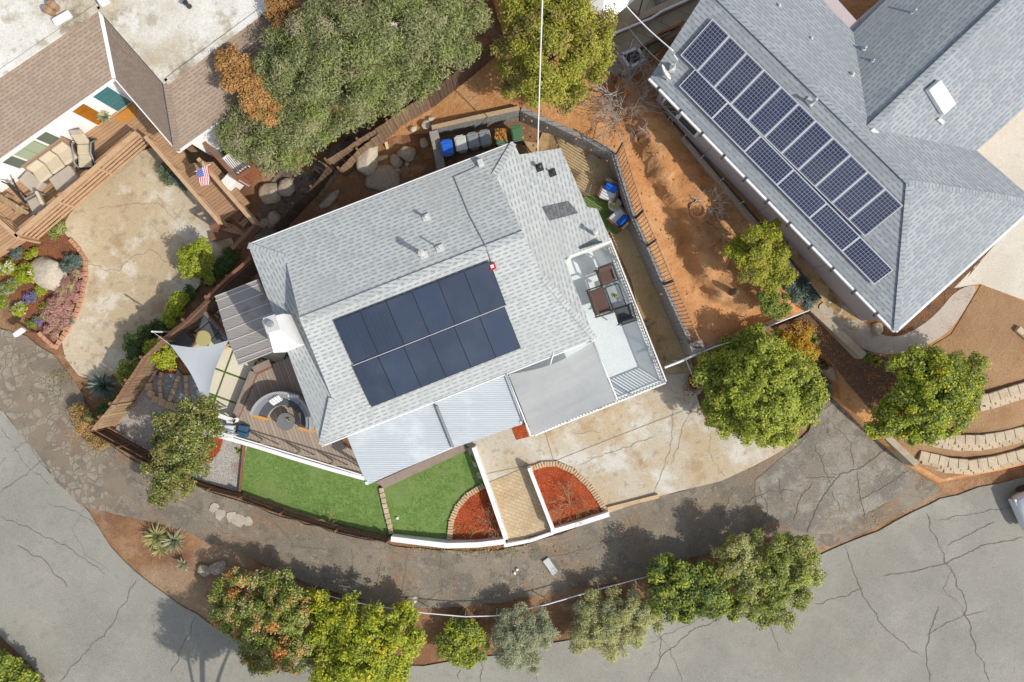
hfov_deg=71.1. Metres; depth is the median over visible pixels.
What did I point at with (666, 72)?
satellite dish
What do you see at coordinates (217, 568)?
boulder
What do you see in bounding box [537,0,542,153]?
overhead cable
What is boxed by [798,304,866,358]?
retaining wall
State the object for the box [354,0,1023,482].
terrain
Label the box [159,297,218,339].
wooden fence
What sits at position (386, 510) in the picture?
stone edging
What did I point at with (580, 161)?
side path
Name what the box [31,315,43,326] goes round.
garden plant
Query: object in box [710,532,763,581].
sage shrub
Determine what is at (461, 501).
brick edging
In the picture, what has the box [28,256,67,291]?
boulder
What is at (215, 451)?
mulch bed
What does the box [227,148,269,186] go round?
red deck
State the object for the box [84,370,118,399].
agave
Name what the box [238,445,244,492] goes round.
edging board
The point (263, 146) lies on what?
pepper tree
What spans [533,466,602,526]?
mulch bed
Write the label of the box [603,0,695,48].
terrace wall
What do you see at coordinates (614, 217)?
club chair
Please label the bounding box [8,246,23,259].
garden plant
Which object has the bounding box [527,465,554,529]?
walkway wall
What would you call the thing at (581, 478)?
brick edging
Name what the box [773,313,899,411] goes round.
mulch bed
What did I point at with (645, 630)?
street crack
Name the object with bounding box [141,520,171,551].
yucca
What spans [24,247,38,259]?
garden plant
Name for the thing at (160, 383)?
brick edging
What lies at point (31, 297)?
garden plant
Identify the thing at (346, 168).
wooden fence
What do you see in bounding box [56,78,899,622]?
leaf litter
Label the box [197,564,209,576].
boulder
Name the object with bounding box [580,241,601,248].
door
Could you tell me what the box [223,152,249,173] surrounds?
deck chair
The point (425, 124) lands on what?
stone
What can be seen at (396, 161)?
boulder
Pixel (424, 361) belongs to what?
solar panel
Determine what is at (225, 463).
gravel
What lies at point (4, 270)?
garden plant
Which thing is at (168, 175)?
green shrub
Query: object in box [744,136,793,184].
solar panel
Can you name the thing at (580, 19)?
olive tree
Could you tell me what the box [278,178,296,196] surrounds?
boulder
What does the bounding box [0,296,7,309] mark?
garden plant
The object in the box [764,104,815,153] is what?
solar panel
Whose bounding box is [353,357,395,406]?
solar panel
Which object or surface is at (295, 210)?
wooden fence
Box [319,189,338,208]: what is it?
boulder
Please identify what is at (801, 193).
solar panel
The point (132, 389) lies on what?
wooden fence
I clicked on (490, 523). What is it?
bare shrub
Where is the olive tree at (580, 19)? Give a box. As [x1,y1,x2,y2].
[489,0,618,115]
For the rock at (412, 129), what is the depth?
29.69 m
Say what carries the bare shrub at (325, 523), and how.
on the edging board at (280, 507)
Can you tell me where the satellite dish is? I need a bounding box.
[661,64,675,80]
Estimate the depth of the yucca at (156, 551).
31.11 m
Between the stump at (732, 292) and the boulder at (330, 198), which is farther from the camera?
the boulder at (330, 198)
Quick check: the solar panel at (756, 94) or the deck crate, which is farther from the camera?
the deck crate
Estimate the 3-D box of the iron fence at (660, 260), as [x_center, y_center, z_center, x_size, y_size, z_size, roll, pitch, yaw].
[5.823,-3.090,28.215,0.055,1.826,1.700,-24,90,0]
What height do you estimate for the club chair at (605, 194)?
0.894 m
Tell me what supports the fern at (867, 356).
on the terrain at (660, 168)
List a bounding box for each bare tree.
[582,38,679,154]
[587,85,648,150]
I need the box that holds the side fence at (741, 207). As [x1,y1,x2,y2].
[661,109,821,298]
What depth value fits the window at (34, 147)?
29.03 m
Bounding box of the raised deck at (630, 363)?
[510,240,667,435]
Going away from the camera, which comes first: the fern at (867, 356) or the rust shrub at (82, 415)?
the fern at (867, 356)
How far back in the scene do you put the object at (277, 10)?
26.08 m
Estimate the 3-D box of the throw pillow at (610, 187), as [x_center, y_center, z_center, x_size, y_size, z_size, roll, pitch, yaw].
[4.057,-6.295,29.390,0.520,0.388,0.293,20,90,0]
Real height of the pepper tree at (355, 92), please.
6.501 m
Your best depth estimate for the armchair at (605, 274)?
29.27 m
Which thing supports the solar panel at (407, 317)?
attached to the house at (525, 225)
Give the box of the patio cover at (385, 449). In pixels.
[347,372,522,484]
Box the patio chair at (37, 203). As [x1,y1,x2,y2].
[24,191,52,214]
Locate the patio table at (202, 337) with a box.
[195,330,210,345]
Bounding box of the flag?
[193,164,209,186]
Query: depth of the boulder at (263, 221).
30.87 m
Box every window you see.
[1,155,26,168]
[12,139,47,159]
[34,130,59,144]
[662,98,679,118]
[677,114,698,136]
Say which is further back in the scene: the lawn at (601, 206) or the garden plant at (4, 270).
the garden plant at (4, 270)
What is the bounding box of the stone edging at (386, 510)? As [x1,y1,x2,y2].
[379,487,393,533]
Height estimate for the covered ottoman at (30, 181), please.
0.450 m
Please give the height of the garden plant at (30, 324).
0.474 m
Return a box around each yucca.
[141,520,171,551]
[151,540,169,557]
[159,526,185,553]
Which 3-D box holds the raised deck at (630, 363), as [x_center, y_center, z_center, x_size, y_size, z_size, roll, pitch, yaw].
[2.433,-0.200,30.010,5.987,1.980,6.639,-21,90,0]
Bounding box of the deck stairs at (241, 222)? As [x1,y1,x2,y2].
[209,211,262,251]
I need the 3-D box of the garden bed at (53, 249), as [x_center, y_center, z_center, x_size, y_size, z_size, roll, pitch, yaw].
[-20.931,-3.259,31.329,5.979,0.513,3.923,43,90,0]
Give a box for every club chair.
[597,177,619,202]
[606,205,630,230]
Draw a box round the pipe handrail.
[314,576,647,616]
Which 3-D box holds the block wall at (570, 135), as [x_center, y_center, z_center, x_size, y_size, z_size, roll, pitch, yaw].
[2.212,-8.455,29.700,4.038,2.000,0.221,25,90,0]
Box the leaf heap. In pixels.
[495,128,506,140]
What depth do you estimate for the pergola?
28.56 m
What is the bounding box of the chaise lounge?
[69,129,96,170]
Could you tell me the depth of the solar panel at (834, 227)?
25.68 m
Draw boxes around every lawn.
[241,446,390,535]
[384,445,483,538]
[583,195,626,233]
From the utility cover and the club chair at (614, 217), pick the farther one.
the utility cover
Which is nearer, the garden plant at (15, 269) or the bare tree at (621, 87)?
the bare tree at (621, 87)
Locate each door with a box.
[72,103,109,125]
[92,86,131,111]
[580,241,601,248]
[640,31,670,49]
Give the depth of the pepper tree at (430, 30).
25.12 m
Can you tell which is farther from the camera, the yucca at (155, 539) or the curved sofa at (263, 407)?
the yucca at (155, 539)
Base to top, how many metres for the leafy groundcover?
0.607 m
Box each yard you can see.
[753,205,861,332]
[878,285,1023,478]
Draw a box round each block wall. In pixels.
[429,130,444,170]
[431,106,519,136]
[520,107,613,160]
[607,152,692,344]
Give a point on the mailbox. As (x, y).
(20, 331)
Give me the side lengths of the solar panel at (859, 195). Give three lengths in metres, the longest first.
1.544 x 0.835 x 0.040 m
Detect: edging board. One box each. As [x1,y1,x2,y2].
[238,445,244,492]
[242,493,389,537]
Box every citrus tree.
[689,322,829,448]
[863,343,991,446]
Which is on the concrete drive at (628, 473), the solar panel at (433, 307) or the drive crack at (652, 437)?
the drive crack at (652, 437)
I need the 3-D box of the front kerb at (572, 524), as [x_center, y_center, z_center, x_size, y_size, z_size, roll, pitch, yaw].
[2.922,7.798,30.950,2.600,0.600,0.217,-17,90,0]
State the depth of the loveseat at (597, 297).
29.27 m
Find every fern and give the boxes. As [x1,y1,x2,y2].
[809,332,817,344]
[861,349,872,361]
[868,355,883,366]
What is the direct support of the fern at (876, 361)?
on the mulch bed at (863, 389)
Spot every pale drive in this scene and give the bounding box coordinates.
[955,218,1023,299]
[977,109,1023,190]
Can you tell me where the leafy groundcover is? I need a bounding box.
[790,319,902,372]
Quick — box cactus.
[175,558,187,571]
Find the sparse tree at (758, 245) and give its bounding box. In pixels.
[722,218,798,293]
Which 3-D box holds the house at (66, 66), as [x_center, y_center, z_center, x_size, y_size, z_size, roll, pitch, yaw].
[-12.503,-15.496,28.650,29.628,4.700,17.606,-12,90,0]
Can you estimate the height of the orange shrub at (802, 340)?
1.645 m
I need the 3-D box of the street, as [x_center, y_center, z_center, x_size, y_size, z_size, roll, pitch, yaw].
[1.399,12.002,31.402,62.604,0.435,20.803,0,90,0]
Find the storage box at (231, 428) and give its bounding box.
[218,424,236,437]
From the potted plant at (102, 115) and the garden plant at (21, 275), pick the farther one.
the garden plant at (21, 275)
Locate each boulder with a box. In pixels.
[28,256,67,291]
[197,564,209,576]
[208,560,225,574]
[258,182,280,204]
[260,218,269,226]
[267,210,280,226]
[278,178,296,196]
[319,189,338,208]
[356,146,378,175]
[365,165,399,190]
[390,154,402,168]
[397,146,416,161]
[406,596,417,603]
[683,380,703,396]
[871,322,882,335]
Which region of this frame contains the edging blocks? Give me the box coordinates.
[1014,326,1023,338]
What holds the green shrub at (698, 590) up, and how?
on the ground at (190, 588)
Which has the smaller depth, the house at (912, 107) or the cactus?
the house at (912, 107)
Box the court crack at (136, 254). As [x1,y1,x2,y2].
[88,203,177,306]
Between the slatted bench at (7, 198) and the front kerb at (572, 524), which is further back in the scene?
the front kerb at (572, 524)
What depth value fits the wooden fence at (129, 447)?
30.25 m
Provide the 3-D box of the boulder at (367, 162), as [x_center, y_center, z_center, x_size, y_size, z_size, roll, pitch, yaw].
[-6.115,-7.646,30.349,0.904,1.093,1.282,0,90,0]
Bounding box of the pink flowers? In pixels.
[38,267,84,340]
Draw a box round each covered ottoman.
[19,170,47,192]
[49,165,80,191]
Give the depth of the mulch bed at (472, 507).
30.97 m
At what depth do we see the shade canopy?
28.31 m
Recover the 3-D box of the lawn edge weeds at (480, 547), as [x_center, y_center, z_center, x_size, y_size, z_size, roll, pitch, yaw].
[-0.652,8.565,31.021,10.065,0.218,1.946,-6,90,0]
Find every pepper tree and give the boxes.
[212,76,340,178]
[252,0,438,138]
[283,0,494,93]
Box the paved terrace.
[594,0,699,75]
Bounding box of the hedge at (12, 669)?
[0,648,43,681]
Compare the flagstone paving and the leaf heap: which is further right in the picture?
the leaf heap
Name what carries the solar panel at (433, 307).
attached to the house at (525, 225)
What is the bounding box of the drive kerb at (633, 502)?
[607,494,658,510]
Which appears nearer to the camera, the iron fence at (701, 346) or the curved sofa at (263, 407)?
the iron fence at (701, 346)
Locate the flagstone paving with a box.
[0,329,128,511]
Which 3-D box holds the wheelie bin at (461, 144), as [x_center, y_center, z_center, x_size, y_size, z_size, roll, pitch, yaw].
[-2.066,-7.992,29.432,0.471,1.050,0.660,-12,90,0]
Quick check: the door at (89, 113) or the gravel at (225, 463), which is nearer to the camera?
the door at (89, 113)
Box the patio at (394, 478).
[376,445,467,487]
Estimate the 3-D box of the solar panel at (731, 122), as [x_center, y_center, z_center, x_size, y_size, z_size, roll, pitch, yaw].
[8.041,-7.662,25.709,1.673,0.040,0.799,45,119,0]
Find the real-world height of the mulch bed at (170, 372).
0.133 m
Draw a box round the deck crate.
[237,424,249,437]
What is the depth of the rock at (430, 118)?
29.46 m
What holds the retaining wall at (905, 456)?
on the ground at (190, 588)
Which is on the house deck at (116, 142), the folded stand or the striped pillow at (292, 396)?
the folded stand
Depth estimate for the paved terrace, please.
29.05 m
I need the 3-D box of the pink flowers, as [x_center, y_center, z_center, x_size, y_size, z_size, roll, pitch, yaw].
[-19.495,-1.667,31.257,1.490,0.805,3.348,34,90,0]
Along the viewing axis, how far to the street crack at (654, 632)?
31.54 m
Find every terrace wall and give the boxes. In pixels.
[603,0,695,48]
[917,448,1023,474]
[921,426,1023,450]
[978,382,1023,410]
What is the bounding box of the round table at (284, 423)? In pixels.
[277,413,295,430]
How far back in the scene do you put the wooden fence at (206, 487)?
30.61 m
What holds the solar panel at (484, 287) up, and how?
attached to the house at (525, 225)
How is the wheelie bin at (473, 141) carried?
on the ground at (190, 588)
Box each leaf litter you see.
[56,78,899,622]
[750,278,1020,530]
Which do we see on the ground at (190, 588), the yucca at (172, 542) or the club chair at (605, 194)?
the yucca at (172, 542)
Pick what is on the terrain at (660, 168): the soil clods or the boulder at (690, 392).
the soil clods
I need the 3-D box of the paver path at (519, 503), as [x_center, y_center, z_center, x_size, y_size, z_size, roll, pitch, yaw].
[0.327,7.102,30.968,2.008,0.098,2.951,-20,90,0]
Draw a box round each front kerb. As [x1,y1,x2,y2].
[391,533,505,547]
[504,530,552,546]
[550,510,609,533]
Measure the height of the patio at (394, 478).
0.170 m
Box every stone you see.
[420,137,428,147]
[421,120,430,128]
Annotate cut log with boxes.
[378,155,387,160]
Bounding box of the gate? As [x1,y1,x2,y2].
[651,21,685,39]
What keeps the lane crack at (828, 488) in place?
on the lane
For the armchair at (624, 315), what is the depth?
29.27 m
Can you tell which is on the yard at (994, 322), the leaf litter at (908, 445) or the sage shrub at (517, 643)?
the leaf litter at (908, 445)
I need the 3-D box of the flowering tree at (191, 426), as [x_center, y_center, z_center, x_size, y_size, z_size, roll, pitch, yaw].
[-13.307,4.487,29.593,3.414,3.088,4.713,0,90,0]
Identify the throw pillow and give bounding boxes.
[604,182,617,192]
[616,214,628,225]
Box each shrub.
[67,402,109,452]
[91,391,128,421]
[113,359,139,385]
[122,324,152,361]
[142,338,178,371]
[148,284,197,338]
[157,161,187,191]
[158,290,190,329]
[175,236,215,284]
[200,244,240,287]
[206,566,323,679]
[299,586,427,681]
[312,506,334,533]
[434,616,490,669]
[470,503,506,541]
[489,601,560,676]
[543,476,600,531]
[565,585,665,662]
[646,552,746,624]
[684,363,700,402]
[690,181,730,220]
[706,218,744,258]
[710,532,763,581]
[731,528,827,633]
[756,289,792,320]
[780,330,821,361]
[783,239,795,253]
[783,275,821,310]
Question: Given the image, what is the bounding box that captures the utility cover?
[543,557,557,574]
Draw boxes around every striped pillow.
[268,394,282,404]
[287,393,298,399]
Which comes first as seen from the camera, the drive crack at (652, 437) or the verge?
the drive crack at (652, 437)
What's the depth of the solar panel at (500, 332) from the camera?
27.57 m
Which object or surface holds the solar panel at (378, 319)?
attached to the house at (525, 225)
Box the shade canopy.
[506,342,617,436]
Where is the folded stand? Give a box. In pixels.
[1,178,26,203]
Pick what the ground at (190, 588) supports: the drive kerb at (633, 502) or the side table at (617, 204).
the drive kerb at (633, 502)
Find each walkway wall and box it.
[472,445,507,539]
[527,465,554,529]
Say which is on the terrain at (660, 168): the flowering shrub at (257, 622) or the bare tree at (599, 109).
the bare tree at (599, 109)
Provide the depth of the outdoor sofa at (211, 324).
30.53 m
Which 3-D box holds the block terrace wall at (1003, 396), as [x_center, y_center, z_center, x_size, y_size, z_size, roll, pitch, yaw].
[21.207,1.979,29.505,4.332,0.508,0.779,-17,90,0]
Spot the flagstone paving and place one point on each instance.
(95, 480)
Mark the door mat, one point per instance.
(127, 114)
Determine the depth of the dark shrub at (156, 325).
30.91 m
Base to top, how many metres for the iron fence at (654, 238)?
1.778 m
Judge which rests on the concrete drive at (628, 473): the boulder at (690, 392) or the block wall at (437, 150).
the boulder at (690, 392)
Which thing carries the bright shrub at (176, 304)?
on the ground at (190, 588)
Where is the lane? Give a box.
[8,330,938,607]
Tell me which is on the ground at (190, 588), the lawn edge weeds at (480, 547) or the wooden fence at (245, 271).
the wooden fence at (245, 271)
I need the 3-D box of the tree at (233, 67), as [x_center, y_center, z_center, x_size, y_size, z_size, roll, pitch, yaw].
[-9.792,-9.507,28.472,1.726,5.038,3.334,-43,90,0]
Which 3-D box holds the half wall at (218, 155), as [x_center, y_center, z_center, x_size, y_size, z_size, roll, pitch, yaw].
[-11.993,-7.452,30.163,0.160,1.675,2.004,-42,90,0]
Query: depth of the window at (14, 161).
29.05 m
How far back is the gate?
27.68 m
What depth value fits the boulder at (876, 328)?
29.14 m
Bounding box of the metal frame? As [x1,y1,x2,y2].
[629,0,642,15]
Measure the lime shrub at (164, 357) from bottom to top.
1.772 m
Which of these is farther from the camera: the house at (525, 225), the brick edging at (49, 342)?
the brick edging at (49, 342)
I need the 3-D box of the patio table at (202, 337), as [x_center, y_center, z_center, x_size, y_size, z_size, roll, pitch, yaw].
[-13.154,-0.111,30.727,0.680,0.445,0.680,0,90,0]
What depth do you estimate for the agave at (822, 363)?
30.86 m
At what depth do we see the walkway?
29.24 m
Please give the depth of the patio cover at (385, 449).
28.46 m
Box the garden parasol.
[591,0,633,22]
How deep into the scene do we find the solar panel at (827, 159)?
25.08 m
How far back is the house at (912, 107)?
25.44 m
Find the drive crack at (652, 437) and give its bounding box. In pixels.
[576,403,723,493]
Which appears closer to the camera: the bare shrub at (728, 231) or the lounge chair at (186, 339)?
the bare shrub at (728, 231)
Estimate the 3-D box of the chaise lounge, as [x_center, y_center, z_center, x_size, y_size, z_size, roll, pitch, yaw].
[-17.900,-7.950,29.855,0.910,0.930,1.485,-3,90,0]
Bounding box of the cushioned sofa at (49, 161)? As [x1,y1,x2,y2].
[21,136,77,183]
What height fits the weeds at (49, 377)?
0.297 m
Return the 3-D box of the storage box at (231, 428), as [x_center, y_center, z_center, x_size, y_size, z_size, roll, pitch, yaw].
[-12.024,3.801,30.370,0.660,0.660,0.540,3,90,0]
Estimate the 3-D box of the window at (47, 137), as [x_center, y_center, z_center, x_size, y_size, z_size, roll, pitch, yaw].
[-18.839,-8.240,29.150,0.600,1.120,0.070,-35,90,0]
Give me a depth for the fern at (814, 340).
29.44 m
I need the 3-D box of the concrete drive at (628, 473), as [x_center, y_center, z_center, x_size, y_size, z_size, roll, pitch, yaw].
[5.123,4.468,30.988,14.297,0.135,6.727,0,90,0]
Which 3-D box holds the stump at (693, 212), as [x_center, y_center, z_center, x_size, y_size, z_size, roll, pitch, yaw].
[7.427,-5.236,28.729,0.680,0.240,0.663,0,90,0]
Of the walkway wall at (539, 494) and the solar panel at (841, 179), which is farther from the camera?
the walkway wall at (539, 494)
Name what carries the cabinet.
on the ground at (190, 588)
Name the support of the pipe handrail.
on the ground at (190, 588)
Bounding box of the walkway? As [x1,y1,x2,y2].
[819,286,974,353]
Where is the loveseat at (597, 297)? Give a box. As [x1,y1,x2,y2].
[585,284,612,317]
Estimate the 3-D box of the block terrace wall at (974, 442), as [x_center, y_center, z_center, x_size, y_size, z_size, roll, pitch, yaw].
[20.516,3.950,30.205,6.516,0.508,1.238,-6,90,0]
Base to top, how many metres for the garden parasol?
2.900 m
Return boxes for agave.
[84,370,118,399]
[815,358,826,367]
[822,383,832,395]
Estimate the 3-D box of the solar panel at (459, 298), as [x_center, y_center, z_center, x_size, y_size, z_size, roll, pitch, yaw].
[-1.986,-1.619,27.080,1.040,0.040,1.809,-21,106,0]
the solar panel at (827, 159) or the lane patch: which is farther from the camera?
the lane patch
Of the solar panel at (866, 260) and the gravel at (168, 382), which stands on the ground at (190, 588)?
the gravel at (168, 382)
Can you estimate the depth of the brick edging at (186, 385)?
30.89 m
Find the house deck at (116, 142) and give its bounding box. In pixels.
[0,101,265,256]
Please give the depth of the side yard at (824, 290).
29.27 m
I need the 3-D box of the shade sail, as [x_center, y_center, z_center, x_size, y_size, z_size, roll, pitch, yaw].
[-13.252,0.914,30.000,3.120,3.000,3.108,19,90,0]
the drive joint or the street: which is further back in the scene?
the street
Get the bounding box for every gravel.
[116,368,213,476]
[151,375,201,403]
[192,439,246,491]
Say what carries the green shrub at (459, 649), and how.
on the ground at (190, 588)
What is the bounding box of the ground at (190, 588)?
[0,0,1023,665]
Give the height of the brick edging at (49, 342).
0.326 m
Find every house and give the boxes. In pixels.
[0,0,427,192]
[247,142,611,446]
[648,0,1023,332]
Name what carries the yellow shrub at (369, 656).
on the ground at (190, 588)
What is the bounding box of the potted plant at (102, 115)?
[96,110,111,124]
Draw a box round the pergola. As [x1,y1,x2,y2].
[215,279,273,365]
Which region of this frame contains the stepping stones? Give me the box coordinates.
[209,503,252,526]
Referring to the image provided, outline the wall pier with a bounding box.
[680,339,705,355]
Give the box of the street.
[0,410,1023,681]
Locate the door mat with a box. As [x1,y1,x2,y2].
[115,104,135,121]
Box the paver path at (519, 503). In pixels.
[490,467,550,541]
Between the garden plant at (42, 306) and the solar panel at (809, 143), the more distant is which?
the garden plant at (42, 306)
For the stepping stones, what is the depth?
31.09 m
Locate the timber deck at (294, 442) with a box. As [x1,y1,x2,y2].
[221,357,364,479]
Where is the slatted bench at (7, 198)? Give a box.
[0,193,29,215]
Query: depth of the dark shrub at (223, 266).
30.85 m
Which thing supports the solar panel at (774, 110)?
attached to the house at (912, 107)
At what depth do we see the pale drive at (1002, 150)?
28.94 m
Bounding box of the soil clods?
[503,87,746,336]
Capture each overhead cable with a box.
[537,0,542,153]
[621,0,673,50]
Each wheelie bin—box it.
[440,139,455,160]
[454,135,468,156]
[466,132,480,153]
[478,129,492,151]
[494,128,507,146]
[510,124,523,144]
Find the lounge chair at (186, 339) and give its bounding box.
[166,331,196,354]
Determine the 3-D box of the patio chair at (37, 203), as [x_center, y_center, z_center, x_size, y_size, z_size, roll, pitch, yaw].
[-19.811,-5.773,29.956,0.808,0.888,0.740,-27,90,0]
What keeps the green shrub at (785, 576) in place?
on the ground at (190, 588)
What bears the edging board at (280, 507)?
on the ground at (190, 588)
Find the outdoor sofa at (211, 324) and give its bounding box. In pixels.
[196,311,229,348]
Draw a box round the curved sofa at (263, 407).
[249,390,315,432]
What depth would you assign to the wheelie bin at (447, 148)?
28.94 m
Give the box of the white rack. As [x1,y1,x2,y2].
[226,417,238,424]
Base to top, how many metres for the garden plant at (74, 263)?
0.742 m
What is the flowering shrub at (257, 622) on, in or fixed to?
on the ground at (190, 588)
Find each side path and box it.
[523,141,693,374]
[538,132,608,195]
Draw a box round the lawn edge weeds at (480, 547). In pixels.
[380,509,611,558]
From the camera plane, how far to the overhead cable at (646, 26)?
25.24 m
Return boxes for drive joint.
[468,411,681,477]
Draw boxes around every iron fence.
[616,142,643,217]
[635,211,655,244]
[647,240,672,283]
[663,280,703,347]
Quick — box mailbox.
[13,327,36,336]
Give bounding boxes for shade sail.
[151,331,228,409]
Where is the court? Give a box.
[62,148,233,380]
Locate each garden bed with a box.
[0,231,86,342]
[254,167,311,240]
[309,129,369,194]
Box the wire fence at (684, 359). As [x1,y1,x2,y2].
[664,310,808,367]
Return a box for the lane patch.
[755,401,909,533]
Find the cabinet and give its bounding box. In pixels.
[221,172,243,190]
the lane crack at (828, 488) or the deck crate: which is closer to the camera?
the deck crate
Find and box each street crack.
[1,428,1022,681]
[2,442,970,681]
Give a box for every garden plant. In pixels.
[0,257,15,275]
[0,278,16,297]
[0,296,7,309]
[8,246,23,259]
[9,263,22,275]
[10,301,27,316]
[13,261,34,285]
[21,291,37,305]
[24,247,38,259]
[25,319,37,328]
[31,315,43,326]
[34,285,46,296]
[39,301,48,311]
[46,221,66,240]
[57,252,83,273]
[67,314,74,326]
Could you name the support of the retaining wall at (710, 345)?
on the terrain at (660, 168)
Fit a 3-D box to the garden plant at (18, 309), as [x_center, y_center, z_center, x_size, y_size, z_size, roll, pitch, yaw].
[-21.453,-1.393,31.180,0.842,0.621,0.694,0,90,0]
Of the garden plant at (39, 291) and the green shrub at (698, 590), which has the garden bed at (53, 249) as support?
the garden plant at (39, 291)
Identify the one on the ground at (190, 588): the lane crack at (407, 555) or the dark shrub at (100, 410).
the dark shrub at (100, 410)
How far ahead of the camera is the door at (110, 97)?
29.42 m
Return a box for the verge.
[0,636,45,681]
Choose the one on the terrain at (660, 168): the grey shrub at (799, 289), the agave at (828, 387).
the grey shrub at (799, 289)
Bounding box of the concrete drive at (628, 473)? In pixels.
[465,373,783,512]
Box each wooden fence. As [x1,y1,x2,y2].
[87,400,135,430]
[87,427,164,469]
[109,337,174,403]
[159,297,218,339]
[191,478,243,498]
[204,256,257,298]
[238,495,391,543]
[268,164,332,231]
[324,94,430,169]
[337,131,384,175]
[425,23,516,107]
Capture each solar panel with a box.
[334,311,378,363]
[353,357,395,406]
[360,301,403,353]
[378,347,420,396]
[386,291,429,343]
[403,336,445,386]
[412,281,454,333]
[429,327,470,376]
[438,271,479,324]
[454,317,495,367]
[464,261,505,314]
[479,306,520,357]
[679,69,727,118]
[681,19,729,70]
[698,36,746,86]
[711,102,760,151]
[714,53,764,103]
[731,70,781,120]
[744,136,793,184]
[748,87,798,136]
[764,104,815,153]
[776,169,826,217]
[781,120,833,169]
[798,138,850,186]
[809,203,859,251]
[815,155,868,203]
[832,172,885,219]
[842,236,892,283]
[849,189,902,235]
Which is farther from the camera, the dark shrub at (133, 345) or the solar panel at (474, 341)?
the dark shrub at (133, 345)
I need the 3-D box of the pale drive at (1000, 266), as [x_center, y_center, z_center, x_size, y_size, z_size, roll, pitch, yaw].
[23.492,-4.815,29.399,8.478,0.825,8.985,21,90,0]
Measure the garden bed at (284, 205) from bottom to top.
0.363 m
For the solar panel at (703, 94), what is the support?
attached to the house at (912, 107)
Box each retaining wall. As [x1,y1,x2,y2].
[704,312,801,349]
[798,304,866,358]
[819,366,918,466]
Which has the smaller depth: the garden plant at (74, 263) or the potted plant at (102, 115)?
the potted plant at (102, 115)
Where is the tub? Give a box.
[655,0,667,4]
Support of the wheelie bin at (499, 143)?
on the ground at (190, 588)
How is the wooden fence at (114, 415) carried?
on the ground at (190, 588)
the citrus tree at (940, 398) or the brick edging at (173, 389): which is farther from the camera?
the brick edging at (173, 389)
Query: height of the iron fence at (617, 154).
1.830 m
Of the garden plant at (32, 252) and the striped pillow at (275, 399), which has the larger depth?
the garden plant at (32, 252)
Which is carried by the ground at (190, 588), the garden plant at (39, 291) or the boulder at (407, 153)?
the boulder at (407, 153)
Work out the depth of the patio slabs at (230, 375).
30.96 m
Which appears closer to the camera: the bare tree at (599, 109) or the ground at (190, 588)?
the bare tree at (599, 109)
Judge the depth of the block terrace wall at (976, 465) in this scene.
30.45 m
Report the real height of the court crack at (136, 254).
0.154 m
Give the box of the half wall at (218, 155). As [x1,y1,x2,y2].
[202,141,250,185]
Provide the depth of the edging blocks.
28.92 m
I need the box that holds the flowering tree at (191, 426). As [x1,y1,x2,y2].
[139,394,225,510]
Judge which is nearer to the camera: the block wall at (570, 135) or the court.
the block wall at (570, 135)
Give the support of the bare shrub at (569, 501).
on the mulch bed at (547, 478)
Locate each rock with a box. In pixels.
[409,126,416,131]
[427,116,434,121]
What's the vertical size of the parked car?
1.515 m
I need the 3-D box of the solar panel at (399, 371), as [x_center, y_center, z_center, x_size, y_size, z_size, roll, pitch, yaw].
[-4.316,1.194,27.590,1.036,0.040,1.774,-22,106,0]
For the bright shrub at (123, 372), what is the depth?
30.44 m
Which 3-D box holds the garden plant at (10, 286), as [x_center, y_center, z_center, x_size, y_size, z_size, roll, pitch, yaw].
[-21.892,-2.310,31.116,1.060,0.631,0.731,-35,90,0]
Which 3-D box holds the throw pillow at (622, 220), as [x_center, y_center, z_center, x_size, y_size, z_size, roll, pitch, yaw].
[4.543,-4.960,29.390,0.520,0.388,0.293,-45,90,0]
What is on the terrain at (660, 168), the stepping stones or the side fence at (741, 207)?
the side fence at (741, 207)
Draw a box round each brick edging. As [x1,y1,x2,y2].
[37,238,87,348]
[145,370,179,410]
[158,372,163,398]
[168,375,181,401]
[183,375,188,395]
[447,483,484,539]
[531,461,607,511]
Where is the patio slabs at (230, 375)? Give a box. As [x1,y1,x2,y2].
[192,310,287,422]
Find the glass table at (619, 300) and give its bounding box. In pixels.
[604,283,625,310]
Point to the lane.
(692, 522)
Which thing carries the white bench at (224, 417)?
on the patio slabs at (230, 375)
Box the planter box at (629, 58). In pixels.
[618,46,645,73]
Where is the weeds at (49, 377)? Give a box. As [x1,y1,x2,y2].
[6,341,80,417]
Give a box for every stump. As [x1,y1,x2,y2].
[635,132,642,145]
[689,202,705,217]
[729,289,738,295]
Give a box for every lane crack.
[130,478,731,604]
[744,424,907,536]
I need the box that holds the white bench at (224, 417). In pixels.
[218,413,235,422]
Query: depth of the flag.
29.20 m
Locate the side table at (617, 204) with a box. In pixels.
[608,198,621,210]
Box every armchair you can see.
[593,262,618,285]
[612,303,637,325]
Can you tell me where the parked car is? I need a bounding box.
[1008,484,1023,530]
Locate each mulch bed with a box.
[164,365,175,373]
[204,438,222,462]
[452,485,501,539]
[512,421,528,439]
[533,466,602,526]
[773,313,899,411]
[867,256,983,335]

